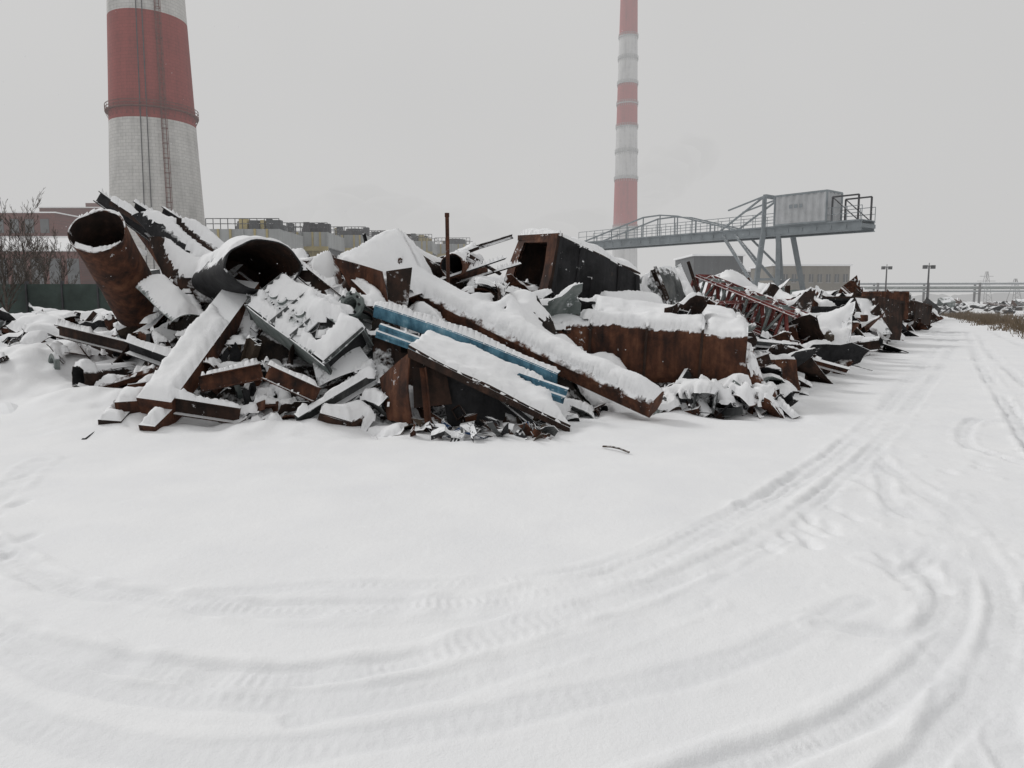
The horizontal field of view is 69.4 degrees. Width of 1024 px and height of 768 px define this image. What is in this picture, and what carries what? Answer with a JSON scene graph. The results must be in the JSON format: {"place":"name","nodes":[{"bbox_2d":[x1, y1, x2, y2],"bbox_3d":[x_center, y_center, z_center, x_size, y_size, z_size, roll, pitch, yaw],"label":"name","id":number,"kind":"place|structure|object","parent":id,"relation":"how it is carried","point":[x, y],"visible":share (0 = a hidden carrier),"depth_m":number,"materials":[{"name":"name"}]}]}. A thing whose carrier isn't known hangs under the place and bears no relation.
{"place":"outdoors","nodes":[
{"label":"outdoors","id":0,"kind":"place"},
{"bbox_2d":[3,21,1000,431],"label":"falling snowflakes","id":1,"kind":"object","parent":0,"point":[539,227],"visible":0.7,"depth_m":10.95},
{"bbox_2d":[0,302,1023,767],"bbox_3d":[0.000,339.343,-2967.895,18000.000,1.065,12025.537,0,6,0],"label":"snowy ground","id":2,"kind":"structure","parent":0,"point":[832,576],"depth_m":4.16,"materials":[{"name":"white snow"}]},
{"bbox_2d":[0,402,17,413],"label":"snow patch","id":3,"kind":"object","parent":2,"relation":"on","point":[7,407],"visible":0.29,"depth_m":9.71,"materials":[{"name":"white snow"}]},
{"bbox_2d":[0,213,48,312],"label":"bare birch tree","id":4,"kind":"object","parent":2,"relation":"on","point":[4,278],"visible":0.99,"depth_m":22.87,"materials":[{"name":"brown plant"}]},
{"bbox_2d":[0,207,48,283],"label":"bare birch tree","id":5,"kind":"object","parent":2,"relation":"on","point":[22,231],"visible":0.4,"depth_m":33.64,"materials":[{"name":"brown plant"}]},
{"bbox_2d":[0,187,54,283],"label":"bare birch tree","id":6,"kind":"object","parent":2,"relation":"on","point":[23,257],"visible":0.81,"depth_m":25.48,"materials":[{"name":"brown plant"}]},
{"bbox_2d":[17,223,57,283],"bbox_3d":[-17.335,-3.746,27.584,1.369,4.406,1.389,4,8,34],"label":"bare birch tree","id":7,"kind":"object","parent":2,"relation":"on","point":[46,273],"visible":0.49,"depth_m":27.46,"materials":[{"name":"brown plant"}]},
{"bbox_2d":[0,203,101,283],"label":"brick factory hall","id":8,"kind":"structure","parent":2,"relation":"on","point":[62,219],"depth_m":121.49,"materials":[{"name":"red brick"}]},
{"bbox_2d":[0,219,79,283],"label":"windows","id":9,"kind":"structure","parent":8,"relation":"in","point":[44,223],"depth_m":104.88,"materials":[{"name":"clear glass"}]},
{"bbox_2d":[0,281,111,313],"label":"metal fence","id":10,"kind":"object","parent":2,"relation":"on","point":[76,297],"visible":0.1,"depth_m":23.84,"materials":[{"name":"metal"}]},
{"bbox_2d":[48,223,79,283],"bbox_3d":[-18.495,-4.274,30.669,1.418,4.758,1.088,0,6,0],"label":"bare birch tree","id":11,"kind":"object","parent":2,"relation":"on","point":[59,262],"visible":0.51,"depth_m":30.65,"materials":[{"name":"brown plant"}]},
{"bbox_2d":[104,0,204,268],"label":"brick chimney","id":12,"kind":"object","parent":2,"relation":"on","point":[149,111],"visible":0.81,"depth_m":101.70,"materials":[{"name":"white paint"}]},
{"bbox_2d":[81,430,377,439],"bbox_3d":[-3.213,0.637,8.662,3.563,0.239,0.709,0,6,0],"label":"dry twig","id":13,"kind":"object","parent":2,"relation":"on","point":[88,435],"visible":0.39,"depth_m":8.47,"materials":[{"name":"brown wood"}]},
{"bbox_2d":[205,218,303,248],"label":"cooling tower cell","id":14,"kind":"object","parent":2,"relation":"on","point":[271,228],"visible":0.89,"depth_m":86.62,"materials":[{"name":"metal"}]},
{"bbox_2d":[283,222,344,256],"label":"cooling tower cell","id":15,"kind":"object","parent":2,"relation":"on","point":[319,237],"visible":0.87,"depth_m":98.53,"materials":[{"name":"metal"}]},
{"bbox_2d":[331,226,376,252],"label":"cooling tower cell","id":16,"kind":"object","parent":2,"relation":"on","point":[353,237],"visible":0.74,"depth_m":110.32,"materials":[{"name":"metal"}]},
{"bbox_2d":[370,230,385,237],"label":"cooling tower cell","id":17,"kind":"object","parent":2,"relation":"on","point":[374,234],"visible":0.05,"depth_m":121.96,"materials":[{"name":"metal"}]},
{"bbox_2d":[0,252,821,437],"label":"scrap metal pile","id":18,"kind":"object","parent":2,"relation":"on","point":[278,353],"visible":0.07,"depth_m":10.77,"materials":[{"name":"metal"}]},
{"bbox_2d":[0,336,120,369],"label":"buried scrap","id":19,"kind":"object","parent":18,"relation":"on","point":[54,359],"visible":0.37,"depth_m":11.66,"materials":[{"name":"metal"}]},
{"bbox_2d":[67,210,156,327],"bbox_3d":[-6.181,-1.756,11.682,0.809,1.801,2.045,-1,7,-9],"label":"rusty pipe","id":20,"kind":"object","parent":18,"relation":"on","point":[120,271],"visible":0.82,"depth_m":11.25,"materials":[{"name":"brown metal"}]},
{"bbox_2d":[98,397,240,430],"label":"steel beam ends","id":21,"kind":"object","parent":18,"relation":"on","point":[206,411],"visible":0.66,"depth_m":9.11,"materials":[{"name":"brown metal"}]},
{"bbox_2d":[93,191,261,303],"bbox_3d":[-5.543,-2.238,12.289,3.161,2.005,1.245,4,7,29],"label":"steel channel bundle","id":22,"kind":"object","parent":18,"relation":"on","point":[150,234],"visible":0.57,"depth_m":11.92,"materials":[{"name":"black metal"}]},
{"bbox_2d":[136,280,259,417],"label":"box beam","id":23,"kind":"structure","parent":18,"relation":"on","point":[230,306],"depth_m":10.17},
{"bbox_2d":[54,253,400,420],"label":"steel profiles","id":24,"kind":"object","parent":18,"relation":"on","point":[384,354],"visible":0.53,"depth_m":9.98,"materials":[{"name":"brown metal"}]},
{"bbox_2d":[191,239,301,298],"bbox_3d":[-4.056,-1.666,11.236,1.159,0.954,1.764,-5,8,-38],"label":"pipe","id":25,"kind":"object","parent":18,"relation":"on","point":[256,257],"visible":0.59,"depth_m":11.15,"materials":[{"name":"black metal"}]},
{"bbox_2d":[244,273,373,381],"bbox_3d":[-2.786,-0.797,10.133,1.878,1.474,0.838,4,8,32],"label":"grey machine housing","id":26,"kind":"object","parent":18,"relation":"on","point":[360,337],"visible":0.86,"depth_m":9.95,"materials":[{"name":"metal"}]},
{"bbox_2d":[308,291,375,386],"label":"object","id":27,"kind":"object","parent":18,"relation":"on","point":[345,364],"visible":0.51,"depth_m":9.84,"materials":[{"name":"grey metal"}]},
{"bbox_2d":[333,234,422,329],"bbox_3d":[-1.656,-1.510,11.143,1.470,1.700,1.811,5,8,37],"label":"rusty hopper plate","id":28,"kind":"object","parent":18,"relation":"on","point":[396,289],"visible":0.37,"depth_m":10.66,"materials":[{"name":"brown metal"}]},
{"bbox_2d":[445,213,449,282],"bbox_3d":[-0.996,-1.737,11.477,0.080,1.796,0.072,0,6,0],"label":"steel post","id":29,"kind":"object","parent":18,"relation":"on","point":[447,247],"visible":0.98,"depth_m":11.41,"materials":[{"name":"brown metal"}]},
{"bbox_2d":[0,188,911,436],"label":"snow cover","id":30,"kind":"object","parent":18,"relation":"on","point":[383,251],"visible":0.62,"depth_m":10.59,"materials":[{"name":"white snow"}]},
{"bbox_2d":[362,233,582,310],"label":"steel angles","id":31,"kind":"object","parent":18,"relation":"on","point":[461,272],"visible":0.3,"depth_m":12.44,"materials":[{"name":"black metal"}]},
{"bbox_2d":[410,416,558,442],"bbox_3d":[-0.351,0.545,8.698,1.712,0.396,1.049,-1,7,-6],"label":"debris","id":32,"kind":"object","parent":18,"relation":"on","point":[443,429],"visible":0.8,"depth_m":8.51,"materials":[{"name":"grey metal"}]},
{"bbox_2d":[505,233,640,297],"bbox_3d":[1.374,-2.143,14.381,2.698,1.511,1.970,-4,7,-29],"label":"steel hopper","id":33,"kind":"object","parent":18,"relation":"on","point":[556,263],"visible":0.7,"depth_m":13.46,"materials":[{"name":"black metal"}]},
{"bbox_2d":[551,304,762,383],"bbox_3d":[1.737,-0.586,11.709,4.128,1.478,1.757,1,7,5],"label":"rusty tank","id":34,"kind":"object","parent":18,"relation":"on","point":[662,355],"visible":0.3,"depth_m":11.20,"materials":[{"name":"brown metal"}]},
{"bbox_2d":[653,368,799,418],"bbox_3d":[2.893,0.214,10.742,2.294,0.834,1.583,0,6,0],"label":"scrap metal heap","id":35,"kind":"object","parent":18,"relation":"on","point":[707,403],"visible":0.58,"depth_m":10.26,"materials":[{"name":"metal"}]},
{"bbox_2d":[640,261,849,387],"bbox_3d":[4.737,-1.509,16.641,4.316,2.506,8.015,0,6,0],"label":"sheet metal scrap","id":36,"kind":"object","parent":18,"relation":"on","point":[664,285],"visible":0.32,"depth_m":15.39,"materials":[{"name":"grey metal"}]},
{"bbox_2d":[691,274,807,343],"bbox_3d":[5.203,-1.678,16.433,0.752,1.555,2.861,-5,8,-39],"label":"red lattice mast","id":37,"kind":"object","parent":18,"relation":"on","point":[768,322],"visible":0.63,"depth_m":16.20,"materials":[{"name":"metal"}]},
{"bbox_2d":[715,299,792,320],"bbox_3d":[5.467,-1.640,17.162,0.660,0.684,4.773,6,9,41],"label":"red lattice mast","id":38,"kind":"object","parent":18,"relation":"on","point":[736,303],"visible":0.12,"depth_m":16.15,"materials":[{"name":"metal"}]},
{"bbox_2d":[410,233,437,255],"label":"cooling tower cell","id":39,"kind":"object","parent":2,"relation":"on","point":[427,244],"visible":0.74,"depth_m":134.06,"materials":[{"name":"metal"}]},
{"bbox_2d":[435,238,472,256],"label":"cooling tower cell","id":40,"kind":"object","parent":2,"relation":"on","point":[456,244],"visible":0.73,"depth_m":145.89,"materials":[{"name":"metal"}]},
{"bbox_2d":[380,341,570,431],"bbox_3d":[-0.501,0.049,9.408,2.384,1.332,1.513,0,6,0],"label":"tilted steel plate","id":41,"kind":"object","parent":2,"relation":"on","point":[434,382],"visible":0.52,"depth_m":9.07,"materials":[{"name":"brown metal"}]},
{"bbox_2d":[373,304,568,403],"bbox_3d":[-0.602,-0.438,9.672,2.855,1.234,0.365,2,7,20],"label":"blue steel girder","id":42,"kind":"object","parent":41,"relation":"on","point":[393,335],"visible":0.49,"depth_m":9.77,"materials":[{"name":"metal"}]},
{"bbox_2d":[409,295,663,417],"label":"fallen steel column","id":43,"kind":"structure","parent":2,"relation":"on","point":[607,390],"depth_m":10.00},
{"bbox_2d":[612,0,638,273],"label":"concrete chimney","id":44,"kind":"object","parent":2,"relation":"on","point":[625,189],"visible":0.93,"depth_m":287.46,"materials":[{"name":"concrete"}]},
{"bbox_2d":[579,189,875,290],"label":"gantry crane","id":45,"kind":"object","parent":2,"relation":"on","point":[811,213],"visible":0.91,"depth_m":64.48,"materials":[{"name":"grey paint"}]},
{"bbox_2d":[684,275,943,391],"bbox_3d":[18.056,-3.779,40.599,9.260,4.343,62.298,4,8,32],"label":"scrap metal pile","id":46,"kind":"object","parent":2,"relation":"on","point":[805,328],"visible":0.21,"depth_m":16.88,"materials":[{"name":"metal"}]},
{"bbox_2d":[811,291,931,339],"bbox_3d":[15.469,-2.954,30.814,2.811,1.786,19.494,5,8,35],"label":"rusty steel bin","id":47,"kind":"object","parent":2,"relation":"on","point":[898,307],"visible":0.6,"depth_m":26.20,"materials":[{"name":"brown metal"}]},
{"bbox_2d":[881,266,891,290],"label":"street lamp","id":48,"kind":"object","parent":2,"relation":"on","point":[885,267],"visible":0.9,"depth_m":108.83,"materials":[{"name":"metal"}]},
{"bbox_2d":[922,263,935,296],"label":"street lamp","id":49,"kind":"object","parent":2,"relation":"on","point":[929,267],"visible":0.9,"depth_m":93.92,"materials":[{"name":"metal"}]},
{"bbox_2d":[860,282,1023,302],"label":"pipe rack","id":50,"kind":"object","parent":2,"relation":"on","point":[924,287],"visible":0.55,"depth_m":184.88,"materials":[{"name":"grey metal"}]},
{"bbox_2d":[911,292,1023,301],"bbox_3d":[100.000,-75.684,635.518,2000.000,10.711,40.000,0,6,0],"label":"distant treeline","id":51,"kind":"object","parent":2,"relation":"on","point":[999,297],"visible":0.05,"depth_m":624.29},
{"bbox_2d":[915,296,1023,314],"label":"scrap pile","id":52,"kind":"object","parent":2,"relation":"on","point":[950,304],"visible":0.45,"depth_m":84.82,"materials":[{"name":"snow"}]},
{"bbox_2d":[983,271,991,302],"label":"power pylon","id":53,"kind":"object","parent":2,"relation":"on","point":[987,272],"visible":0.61,"depth_m":326.09,"materials":[{"name":"metal"}]},
{"bbox_2d":[1006,279,1020,300],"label":"power pylon","id":54,"kind":"object","parent":2,"relation":"on","point":[1015,292],"visible":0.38,"depth_m":296.58,"materials":[{"name":"metal"}]},
{"bbox_2d":[0,0,1023,295],"label":"sky","id":55,"kind":"structure","parent":0,"point":[307,102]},
{"bbox_2d":[602,445,629,452],"bbox_3d":[1.090,0.676,7.770,0.024,0.038,0.383,-5,8,-37],"label":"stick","id":56,"kind":"object","parent":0,"point":[619,448],"visible":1,"depth_m":7.74,"materials":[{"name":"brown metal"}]},
{"bbox_2d":[675,256,742,292],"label":"walls","id":57,"kind":"structure","parent":0,"point":[708,265],"depth_m":113.70,"materials":[{"name":"grey metal"}]},
{"bbox_2d":[673,254,745,260],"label":"roof","id":58,"kind":"structure","parent":57,"relation":"on","point":[683,257],"depth_m":113.20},
{"bbox_2d":[751,266,849,292],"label":"walls","id":59,"kind":"structure","parent":0,"point":[815,271],"depth_m":128.73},
{"bbox_2d":[749,264,852,268],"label":"roof","id":60,"kind":"structure","parent":59,"relation":"on","point":[807,265],"depth_m":128.20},
{"bbox_2d":[783,274,847,293],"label":"windows","id":61,"kind":"structure","parent":59,"relation":"attached to","point":[828,276],"depth_m":128.69,"materials":[{"name":"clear glass"}]},
{"bbox_2d":[939,310,1023,338],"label":"dry grass","id":62,"kind":"structure","parent":0,"point":[990,319],"depth_m":53.10,"materials":[{"name":"brown plant"}]}
]}

